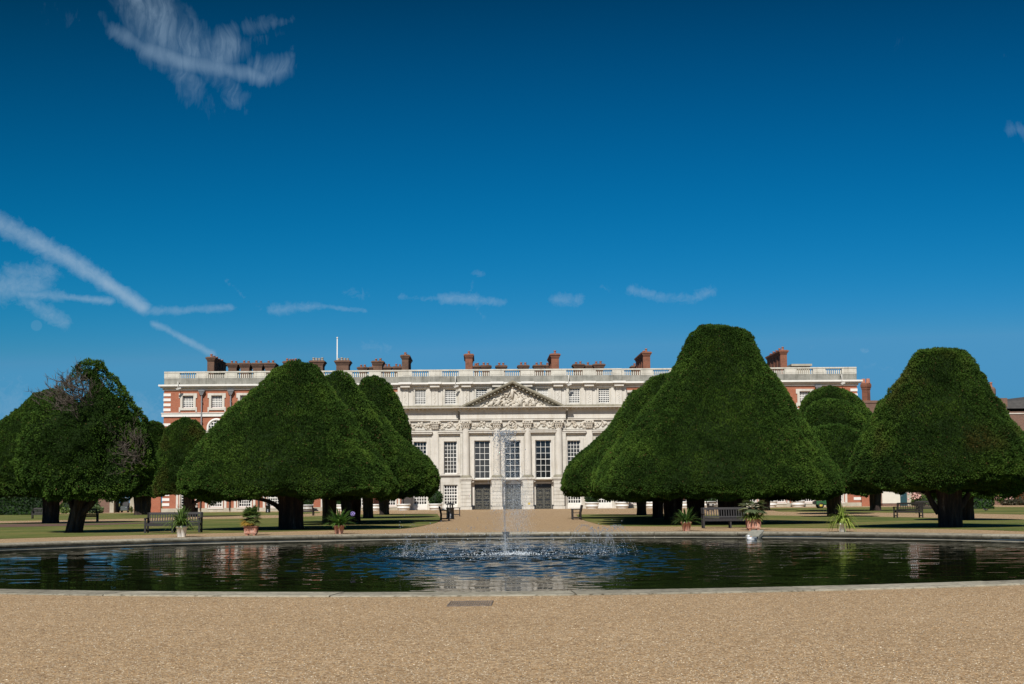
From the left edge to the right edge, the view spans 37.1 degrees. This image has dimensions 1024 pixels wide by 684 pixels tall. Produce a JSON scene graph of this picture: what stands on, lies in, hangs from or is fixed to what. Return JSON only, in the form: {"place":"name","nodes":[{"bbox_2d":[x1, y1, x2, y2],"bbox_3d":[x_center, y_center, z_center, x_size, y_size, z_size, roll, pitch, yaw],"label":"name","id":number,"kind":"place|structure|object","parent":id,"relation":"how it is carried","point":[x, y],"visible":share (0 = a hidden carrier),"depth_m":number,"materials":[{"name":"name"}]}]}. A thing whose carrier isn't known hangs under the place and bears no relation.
{"place":"outdoors","nodes":[
{"label":"outdoors","id":0,"kind":"place"},
{"bbox_2d":[0,522,146,526],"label":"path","id":1,"kind":"structure","parent":0,"point":[17,525],"depth_m":95.05,"materials":[{"name":"beige gravel"}]},
{"bbox_2d":[60,499,109,512],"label":"garden wall","id":2,"kind":"structure","parent":0,"point":[105,504],"depth_m":200.21,"materials":[{"name":"brick"}]},
{"bbox_2d":[0,512,319,520],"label":"lawn","id":3,"kind":"structure","parent":0,"point":[66,516],"depth_m":150.53,"materials":[{"name":"green plant"}]},
{"bbox_2d":[0,496,41,514],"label":"hedge","id":4,"kind":"object","parent":3,"relation":"on","point":[15,505],"visible":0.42,"depth_m":174.87,"materials":[{"name":"green plant"}]},
{"bbox_2d":[31,508,41,518],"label":"park bench","id":5,"kind":"object","parent":3,"relation":"on","point":[33,512],"visible":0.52,"depth_m":133.01,"materials":[{"name":"grey wood"}]},
{"bbox_2d":[133,420,164,514],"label":"yew tree","id":6,"kind":"object","parent":3,"relation":"on","point":[142,503],"visible":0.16,"depth_m":161.24,"materials":[{"name":"green plant"}]},
{"bbox_2d":[151,416,205,516],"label":"yew tree","id":7,"kind":"object","parent":3,"relation":"on","point":[181,437],"visible":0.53,"depth_m":136.00,"materials":[{"name":"green plant"}]},
{"bbox_2d":[0,514,439,538],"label":"lawn","id":8,"kind":"structure","parent":0,"point":[376,522],"depth_m":81.39,"materials":[{"name":"green plant"}]},
{"bbox_2d":[0,389,77,522],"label":"yew tree","id":9,"kind":"object","parent":8,"relation":"on","point":[11,486],"visible":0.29,"depth_m":100.25,"materials":[{"name":"green plant"}]},
{"bbox_2d":[9,357,158,532],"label":"yew tree","id":10,"kind":"object","parent":8,"relation":"on","point":[88,451],"visible":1,"depth_m":69.22,"materials":[{"name":"green plant"}]},
{"bbox_2d":[144,512,202,532],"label":"park bench","id":11,"kind":"object","parent":8,"relation":"on","point":[161,523],"visible":0.81,"depth_m":68.77,"materials":[{"name":"brown wood"}]},
{"bbox_2d":[176,358,399,528],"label":"yew tree","id":12,"kind":"object","parent":8,"relation":"on","point":[290,435],"visible":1,"depth_m":71.80,"materials":[{"name":"green plant"}]},
{"bbox_2d":[304,370,399,524],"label":"yew tree","id":13,"kind":"object","parent":8,"relation":"on","point":[349,393],"visible":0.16,"depth_m":86.47,"materials":[{"name":"green plant"}]},
{"bbox_2d":[379,499,388,514],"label":"yew tree","id":14,"kind":"object","parent":8,"relation":"on","point":[383,507],"visible":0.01,"depth_m":139.58,"materials":[{"name":"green plant"}]},
{"bbox_2d":[358,375,413,517],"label":"yew tree","id":15,"kind":"object","parent":8,"relation":"on","point":[380,392],"visible":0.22,"depth_m":114.75,"materials":[{"name":"green plant"}]},
{"bbox_2d":[341,399,440,521],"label":"yew tree","id":16,"kind":"object","parent":8,"relation":"on","point":[418,471],"visible":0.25,"depth_m":93.93,"materials":[{"name":"green plant"}]},
{"bbox_2d":[0,505,1023,683],"bbox_3d":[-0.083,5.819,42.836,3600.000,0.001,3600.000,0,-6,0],"label":"ground","id":17,"kind":"structure","parent":0,"point":[548,520],"depth_m":16.06,"materials":[{"name":"beige gravel"}]},
{"bbox_2d":[60,507,69,513],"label":"shrub","id":18,"kind":"object","parent":17,"relation":"on","point":[63,510],"visible":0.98,"depth_m":189.97,"materials":[{"name":"green plant"}]},
{"bbox_2d":[60,502,69,512],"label":"shrub","id":19,"kind":"object","parent":17,"relation":"on","point":[64,505],"visible":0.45,"depth_m":194.78,"materials":[{"name":"green plant"}]},
{"bbox_2d":[86,508,98,520],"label":"park bench","id":20,"kind":"object","parent":17,"relation":"on","point":[96,515],"visible":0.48,"depth_m":110.48,"materials":[{"name":"grey wood"}]},
{"bbox_2d":[88,505,103,512],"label":"shrub","id":21,"kind":"object","parent":17,"relation":"on","point":[99,509],"visible":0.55,"depth_m":190.94,"materials":[{"name":"green plant"}]},
{"bbox_2d":[109,498,133,512],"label":"garden gate","id":22,"kind":"structure","parent":17,"relation":"on","point":[114,506],"depth_m":199.35,"materials":[{"name":"stone"}]},
{"bbox_2d":[118,501,129,512],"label":"golf buggy","id":23,"kind":"object","parent":17,"relation":"on","point":[124,506],"visible":0.74,"depth_m":201.23,"materials":[{"name":"grey metal"}]},
{"bbox_2d":[151,497,160,511],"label":"garden wall","id":24,"kind":"structure","parent":17,"relation":"on","point":[155,504],"depth_m":199.72,"materials":[{"name":"orange brick"}]},
{"bbox_2d":[162,504,200,536],"bbox_3d":[-13.187,7.120,60.902,1.765,1.322,1.770,0,-6,0],"label":"potted plant","id":25,"kind":"object","parent":17,"relation":"on","point":[180,522],"visible":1,"depth_m":60.69,"materials":[{"name":"green plant"}]},
{"bbox_2d":[238,504,261,535],"bbox_3d":[-10.723,7.255,62.595,1.039,1.358,1.121,4,-7,-39],"label":"potted plant","id":26,"kind":"object","parent":17,"relation":"on","point":[249,514],"visible":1,"depth_m":62.35,"materials":[{"name":"plant"}]},
{"bbox_2d":[303,505,313,515],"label":"park bench","id":27,"kind":"object","parent":17,"relation":"on","point":[310,507],"visible":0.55,"depth_m":138.61,"materials":[{"name":"grey wood"}]},
{"bbox_2d":[303,498,313,510],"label":"planter tub","id":28,"kind":"object","parent":17,"relation":"on","point":[308,502],"visible":0.24,"depth_m":195.16,"materials":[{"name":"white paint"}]},
{"bbox_2d":[321,506,354,533],"bbox_3d":[-7.297,7.468,64.192,1.835,1.201,1.765,3,-7,-34],"label":"potted plant","id":29,"kind":"object","parent":17,"relation":"on","point":[339,520],"visible":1,"depth_m":63.94,"materials":[{"name":"green plant"}]},
{"bbox_2d":[373,498,378,510],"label":"planter tub","id":30,"kind":"object","parent":17,"relation":"on","point":[375,507],"visible":0.04,"depth_m":195.06,"materials":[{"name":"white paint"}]},
{"bbox_2d":[396,499,410,509],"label":"planter tub","id":31,"kind":"object","parent":17,"relation":"on","point":[403,506],"visible":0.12,"depth_m":195.09,"materials":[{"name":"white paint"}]},
{"bbox_2d":[428,491,442,509],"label":"planter tub","id":32,"kind":"object","parent":17,"relation":"on","point":[436,500],"visible":0.79,"depth_m":195.22,"materials":[{"name":"white paint"}]},
{"bbox_2d":[438,506,450,520],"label":"park bench","id":33,"kind":"object","parent":17,"relation":"on","point":[440,511],"visible":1,"depth_m":97.74,"materials":[{"name":"grey wood"}]},
{"bbox_2d":[445,502,454,518],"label":"litter bin","id":34,"kind":"object","parent":17,"relation":"on","point":[451,511],"visible":0.95,"depth_m":106.33,"materials":[{"name":"black metal"}]},
{"bbox_2d":[446,600,493,606],"bbox_3d":[-0.561,3.559,20.667,0.610,0.044,0.975,0,-6,0],"label":"drain grate","id":35,"kind":"object","parent":17,"relation":"in","point":[469,603],"visible":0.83,"depth_m":20.64,"materials":[{"name":"metal"}]},
{"bbox_2d":[158,337,862,511],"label":"palace","id":36,"kind":"structure","parent":17,"relation":"on","point":[557,417],"depth_m":199.60,"materials":[{"name":"beige stone"}]},
{"bbox_2d":[179,393,196,411],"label":"window","id":37,"kind":"structure","parent":36,"relation":"in","point":[187,400],"depth_m":199.65,"materials":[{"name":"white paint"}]},
{"bbox_2d":[207,418,218,429],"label":"round window","id":38,"kind":"structure","parent":36,"relation":"in","point":[212,422],"depth_m":199.36,"materials":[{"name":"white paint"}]},
{"bbox_2d":[208,501,222,508],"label":"window","id":39,"kind":"structure","parent":36,"relation":"in","point":[218,504],"depth_m":198.63,"materials":[{"name":"white paint"}]},
{"bbox_2d":[208,393,225,411],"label":"window","id":40,"kind":"structure","parent":36,"relation":"in","point":[218,402],"depth_m":199.75,"materials":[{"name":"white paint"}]},
{"bbox_2d":[236,393,246,400],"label":"window","id":41,"kind":"structure","parent":36,"relation":"in","point":[238,396],"depth_m":199.80,"materials":[{"name":"white paint"}]},
{"bbox_2d":[237,500,251,508],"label":"window","id":42,"kind":"structure","parent":36,"relation":"in","point":[242,505],"depth_m":198.78,"materials":[{"name":"white paint"}]},
{"bbox_2d":[266,497,278,508],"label":"window","id":43,"kind":"structure","parent":36,"relation":"in","point":[275,499],"depth_m":198.93,"materials":[{"name":"white paint"}]},
{"bbox_2d":[389,499,396,507],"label":"window","id":44,"kind":"structure","parent":36,"relation":"in","point":[392,504],"depth_m":199.12,"materials":[{"name":"white paint"}]},
{"bbox_2d":[413,496,426,504],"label":"window","id":45,"kind":"structure","parent":36,"relation":"in","point":[419,500],"depth_m":198.93,"materials":[{"name":"white paint"}]},
{"bbox_2d":[413,506,426,509],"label":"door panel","id":46,"kind":"structure","parent":36,"relation":"in","point":[414,507],"depth_m":198.49,"materials":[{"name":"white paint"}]},
{"bbox_2d":[415,390,425,403],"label":"window","id":47,"kind":"structure","parent":36,"relation":"in","point":[420,395],"depth_m":200.34,"materials":[{"name":"white paint"}]},
{"bbox_2d":[411,431,432,456],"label":"window","id":48,"kind":"structure","parent":36,"relation":"in","point":[423,444],"depth_m":199.31,"materials":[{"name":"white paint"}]},
{"bbox_2d":[438,431,461,473],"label":"window","id":49,"kind":"structure","parent":36,"relation":"in","point":[450,449],"depth_m":199.41,"materials":[{"name":"white paint"}]},
{"bbox_2d":[445,389,455,403],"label":"window","id":50,"kind":"structure","parent":36,"relation":"in","point":[450,394],"depth_m":200.39,"materials":[{"name":"white paint"}]},
{"bbox_2d":[444,485,457,504],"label":"window","id":51,"kind":"structure","parent":36,"relation":"in","point":[450,491],"depth_m":199.12,"materials":[{"name":"white paint"}]},
{"bbox_2d":[476,389,486,397],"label":"window","id":52,"kind":"structure","parent":36,"relation":"in","point":[479,392],"depth_m":200.53,"materials":[{"name":"white glass"}]},
{"bbox_2d":[468,430,495,478],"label":"window","id":53,"kind":"structure","parent":36,"relation":"in","point":[481,451],"depth_m":199.07,"materials":[{"name":"white paint"}]},
{"bbox_2d":[474,484,490,508],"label":"door","id":54,"kind":"structure","parent":36,"relation":"in","point":[482,491],"depth_m":198.59,"materials":[{"name":"wood"}]},
{"bbox_2d":[499,430,525,478],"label":"window","id":55,"kind":"structure","parent":36,"relation":"in","point":[519,445],"depth_m":199.12,"materials":[{"name":"white paint"}]},
{"bbox_2d":[505,484,520,508],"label":"door","id":56,"kind":"structure","parent":36,"relation":"in","point":[508,486],"depth_m":198.68,"materials":[{"name":"wood"}]},
{"bbox_2d":[537,389,547,396],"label":"window","id":57,"kind":"structure","parent":36,"relation":"in","point":[543,391],"depth_m":200.73,"materials":[{"name":"white paint"}]},
{"bbox_2d":[529,430,556,477],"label":"window","id":58,"kind":"structure","parent":36,"relation":"in","point":[543,463],"depth_m":199.22,"materials":[{"name":"white paint"}]},
{"bbox_2d":[536,484,551,508],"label":"door","id":59,"kind":"structure","parent":36,"relation":"in","point":[544,501],"depth_m":198.78,"materials":[{"name":"wood"}]},
{"bbox_2d":[562,430,585,465],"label":"window","id":60,"kind":"structure","parent":36,"relation":"in","point":[573,447],"depth_m":199.85,"materials":[{"name":"white paint"}]},
{"bbox_2d":[567,497,580,503],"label":"window","id":61,"kind":"structure","parent":36,"relation":"in","point":[571,500],"depth_m":199.36,"materials":[{"name":"white paint"}]},
{"bbox_2d":[569,388,579,402],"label":"window","id":62,"kind":"structure","parent":36,"relation":"in","point":[574,394],"depth_m":200.73,"materials":[{"name":"white glass"}]},
{"bbox_2d":[592,430,603,439],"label":"window","id":63,"kind":"structure","parent":36,"relation":"in","point":[593,431],"depth_m":199.51,"materials":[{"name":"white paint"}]},
{"bbox_2d":[598,388,608,402],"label":"window","id":64,"kind":"structure","parent":36,"relation":"in","point":[603,393],"depth_m":200.83,"materials":[{"name":"white paint"}]},
{"bbox_2d":[599,499,611,503],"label":"window","id":65,"kind":"structure","parent":36,"relation":"in","point":[601,501],"depth_m":199.36,"materials":[{"name":"white paint"}]},
{"bbox_2d":[796,389,813,406],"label":"window","id":66,"kind":"structure","parent":36,"relation":"in","point":[800,393],"depth_m":201.37,"materials":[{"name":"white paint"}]},
{"bbox_2d":[568,504,580,508],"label":"tub","id":67,"kind":"structure","parent":17,"relation":"on","point":[570,506],"depth_m":198.93,"materials":[{"name":"white paint"}]},
{"bbox_2d":[571,505,582,519],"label":"park bench","id":68,"kind":"object","parent":17,"relation":"on","point":[579,512],"visible":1,"depth_m":97.98,"materials":[{"name":"grey wood"}]},
{"bbox_2d":[584,496,598,508],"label":"planter tub","id":69,"kind":"object","parent":17,"relation":"on","point":[591,503],"visible":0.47,"depth_m":195.16,"materials":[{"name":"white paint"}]},
{"bbox_2d":[598,504,611,507],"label":"tub","id":70,"kind":"structure","parent":17,"relation":"on","point":[600,505],"depth_m":198.97,"materials":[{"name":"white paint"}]},
{"bbox_2d":[615,501,628,508],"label":"planter tub","id":71,"kind":"object","parent":17,"relation":"on","point":[622,505],"visible":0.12,"depth_m":195.08,"materials":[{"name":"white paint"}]},
{"bbox_2d":[672,507,702,530],"bbox_3d":[7.308,7.356,63.746,1.641,1.078,1.681,0,-6,0],"label":"potted plant","id":72,"kind":"object","parent":17,"relation":"on","point":[685,521],"visible":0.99,"depth_m":63.52,"materials":[{"name":"green plant"}]},
{"bbox_2d":[705,498,716,506],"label":"planter tub","id":73,"kind":"object","parent":17,"relation":"on","point":[711,500],"visible":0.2,"depth_m":195.16,"materials":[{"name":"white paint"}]},
{"bbox_2d":[701,507,758,527],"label":"park bench","id":74,"kind":"object","parent":17,"relation":"on","point":[729,519],"visible":0.62,"depth_m":69.06,"materials":[{"name":"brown wood"}]},
{"bbox_2d":[736,499,767,529],"bbox_3d":[10.096,7.248,63.938,1.495,1.284,1.418,0,-6,0],"label":"potted palm","id":75,"kind":"object","parent":17,"relation":"on","point":[753,518],"visible":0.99,"depth_m":63.65,"materials":[{"name":"plant"}]},
{"bbox_2d":[759,498,769,510],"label":"yew tree","id":76,"kind":"object","parent":17,"relation":"on","point":[767,504],"visible":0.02,"depth_m":150.96,"materials":[{"name":"green plant"}]},
{"bbox_2d":[791,500,804,506],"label":"planter tub","id":77,"kind":"object","parent":17,"relation":"on","point":[798,504],"visible":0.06,"depth_m":195.09,"materials":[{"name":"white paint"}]},
{"bbox_2d":[803,397,867,508],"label":"yew tree","id":78,"kind":"object","parent":17,"relation":"on","point":[824,411],"visible":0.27,"depth_m":116.78,"materials":[{"name":"green plant"}]},
{"bbox_2d":[826,503,857,531],"bbox_3d":[12.966,6.922,60.100,1.482,1.222,1.440,0,-6,0],"label":"potted plant","id":79,"kind":"object","parent":17,"relation":"on","point":[842,520],"visible":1,"depth_m":59.94,"materials":[{"name":"green plant"}]},
{"bbox_2d":[861,496,869,505],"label":"garden wall","id":80,"kind":"structure","parent":17,"relation":"on","point":[865,501],"depth_m":199.78,"materials":[{"name":"orange brick"}]},
{"bbox_2d":[881,491,911,505],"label":"shed","id":81,"kind":"structure","parent":17,"relation":"on","point":[890,499],"depth_m":198.81,"materials":[{"name":"brick"}]},
{"bbox_2d":[900,493,906,505],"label":"door","id":82,"kind":"structure","parent":81,"relation":"in","point":[903,498],"depth_m":198.83,"materials":[{"name":"teal paint"}]},
{"bbox_2d":[910,494,928,505],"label":"shrub","id":83,"kind":"object","parent":17,"relation":"on","point":[922,497],"visible":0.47,"depth_m":194.82,"materials":[{"name":"green plant"}]},
{"bbox_2d":[998,498,1023,504],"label":"shrub","id":84,"kind":"object","parent":17,"relation":"on","point":[1020,501],"visible":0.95,"depth_m":190.53,"materials":[{"name":"green plant"}]},
{"bbox_2d":[0,537,1023,591],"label":"water","id":85,"kind":"structure","parent":0,"point":[369,566],"depth_m":37.16,"materials":[{"name":"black liquid"}]},
{"bbox_2d":[363,429,636,559],"bbox_3d":[-0.187,4.272,44.253,8.143,3.809,8.671,0,-6,0],"label":"fountain","id":86,"kind":"object","parent":85,"relation":"on","point":[507,502],"visible":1,"depth_m":44.15,"materials":[{"name":"white liquid"}]},
{"bbox_2d":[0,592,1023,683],"bbox_3d":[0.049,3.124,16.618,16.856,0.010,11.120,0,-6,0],"label":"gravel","id":87,"kind":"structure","parent":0,"point":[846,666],"depth_m":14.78,"materials":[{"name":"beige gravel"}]},
{"bbox_2d":[0,536,1023,550],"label":"pond wall","id":88,"kind":"structure","parent":0,"point":[502,537],"depth_m":59.32,"materials":[{"name":"stone"}]},
{"bbox_2d":[0,531,1023,596],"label":"pond coping","id":89,"kind":"object","parent":88,"relation":"on","point":[520,593],"visible":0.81,"depth_m":24.22,"materials":[{"name":"stone"}]},
{"bbox_2d":[746,530,763,537],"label":"duck ramp","id":90,"kind":"structure","parent":89,"relation":"on","point":[756,533],"depth_m":59.65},
{"bbox_2d":[577,514,1023,530],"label":"lawn","id":91,"kind":"structure","parent":0,"point":[775,521],"depth_m":79.53,"materials":[{"name":"green plant"}]},
{"bbox_2d":[559,388,663,517],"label":"yew tree","id":92,"kind":"object","parent":91,"relation":"on","point":[575,478],"visible":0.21,"depth_m":102.60,"materials":[{"name":"green plant"}]},
{"bbox_2d":[589,496,646,514],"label":"yew tree","id":93,"kind":"object","parent":91,"relation":"on","point":[641,508],"visible":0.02,"depth_m":118.70,"materials":[{"name":"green plant"}]},
{"bbox_2d":[590,373,704,520],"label":"yew tree","id":94,"kind":"object","parent":91,"relation":"on","point":[640,399],"visible":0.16,"depth_m":86.64,"materials":[{"name":"green plant"}]},
{"bbox_2d":[663,498,682,519],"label":"yew tree","id":95,"kind":"object","parent":91,"relation":"on","point":[671,508],"visible":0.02,"depth_m":94.02,"materials":[{"name":"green plant"}]},
{"bbox_2d":[593,323,845,523],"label":"yew tree","id":96,"kind":"object","parent":91,"relation":"on","point":[720,419],"visible":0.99,"depth_m":76.25,"materials":[{"name":"green plant"}]},
{"bbox_2d":[812,423,870,516],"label":"yew tree","id":97,"kind":"object","parent":91,"relation":"on","point":[838,440],"visible":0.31,"depth_m":100.17,"materials":[{"name":"green plant"}]},
{"bbox_2d":[893,502,923,517],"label":"park bench","id":98,"kind":"object","parent":91,"relation":"on","point":[912,510],"visible":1,"depth_m":93.49,"materials":[{"name":"grey wood"}]},
{"bbox_2d":[843,346,1023,526],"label":"yew tree","id":99,"kind":"object","parent":91,"relation":"on","point":[944,427],"visible":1,"depth_m":64.11,"materials":[{"name":"green plant"}]},
{"bbox_2d":[924,491,1023,519],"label":"yew tree","id":100,"kind":"object","parent":91,"relation":"on","point":[968,511],"visible":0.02,"depth_m":82.47,"materials":[{"name":"green plant"}]},
{"bbox_2d":[860,379,911,496],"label":"brick building","id":101,"kind":"structure","parent":0,"point":[866,389],"depth_m":216.17,"materials":[{"name":"red brick"}]},
{"bbox_2d":[770,507,1023,514],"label":"lawn","id":102,"kind":"structure","parent":0,"point":[1009,510],"depth_m":139.51,"materials":[{"name":"green plant"}]},
{"bbox_2d":[812,500,826,507],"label":"garden vehicle","id":103,"kind":"object","parent":102,"relation":"on","point":[820,504],"visible":0.44,"depth_m":170.35,"materials":[{"name":"green metal"}]},
{"bbox_2d":[799,385,872,506],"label":"yew tree","id":104,"kind":"object","parent":102,"relation":"on","point":[817,394],"visible":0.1,"depth_m":137.67,"materials":[{"name":"green plant"}]},
{"bbox_2d":[869,493,881,510],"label":"yew tree","id":105,"kind":"object","parent":102,"relation":"on","point":[875,502],"visible":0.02,"depth_m":137.10,"materials":[{"name":"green plant"}]},
{"bbox_2d":[915,501,937,512],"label":"park bench","id":106,"kind":"object","parent":102,"relation":"on","point":[927,507],"visible":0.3,"depth_m":117.64,"materials":[{"name":"grey wood"}]},
{"bbox_2d":[974,496,994,508],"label":"hedge","id":107,"kind":"object","parent":102,"relation":"on","point":[979,503],"visible":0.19,"depth_m":146.42,"materials":[{"name":"green plant"}]},
{"bbox_3d":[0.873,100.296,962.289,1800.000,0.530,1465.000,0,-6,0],"label":"meadow","id":108,"kind":"structure","parent":0,"visible":0},
{"bbox_2d":[989,382,1023,430],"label":"brick building","id":109,"kind":"structure","parent":108,"relation":"on","point":[1015,407],"depth_m":236.41,"materials":[{"name":"brick"}]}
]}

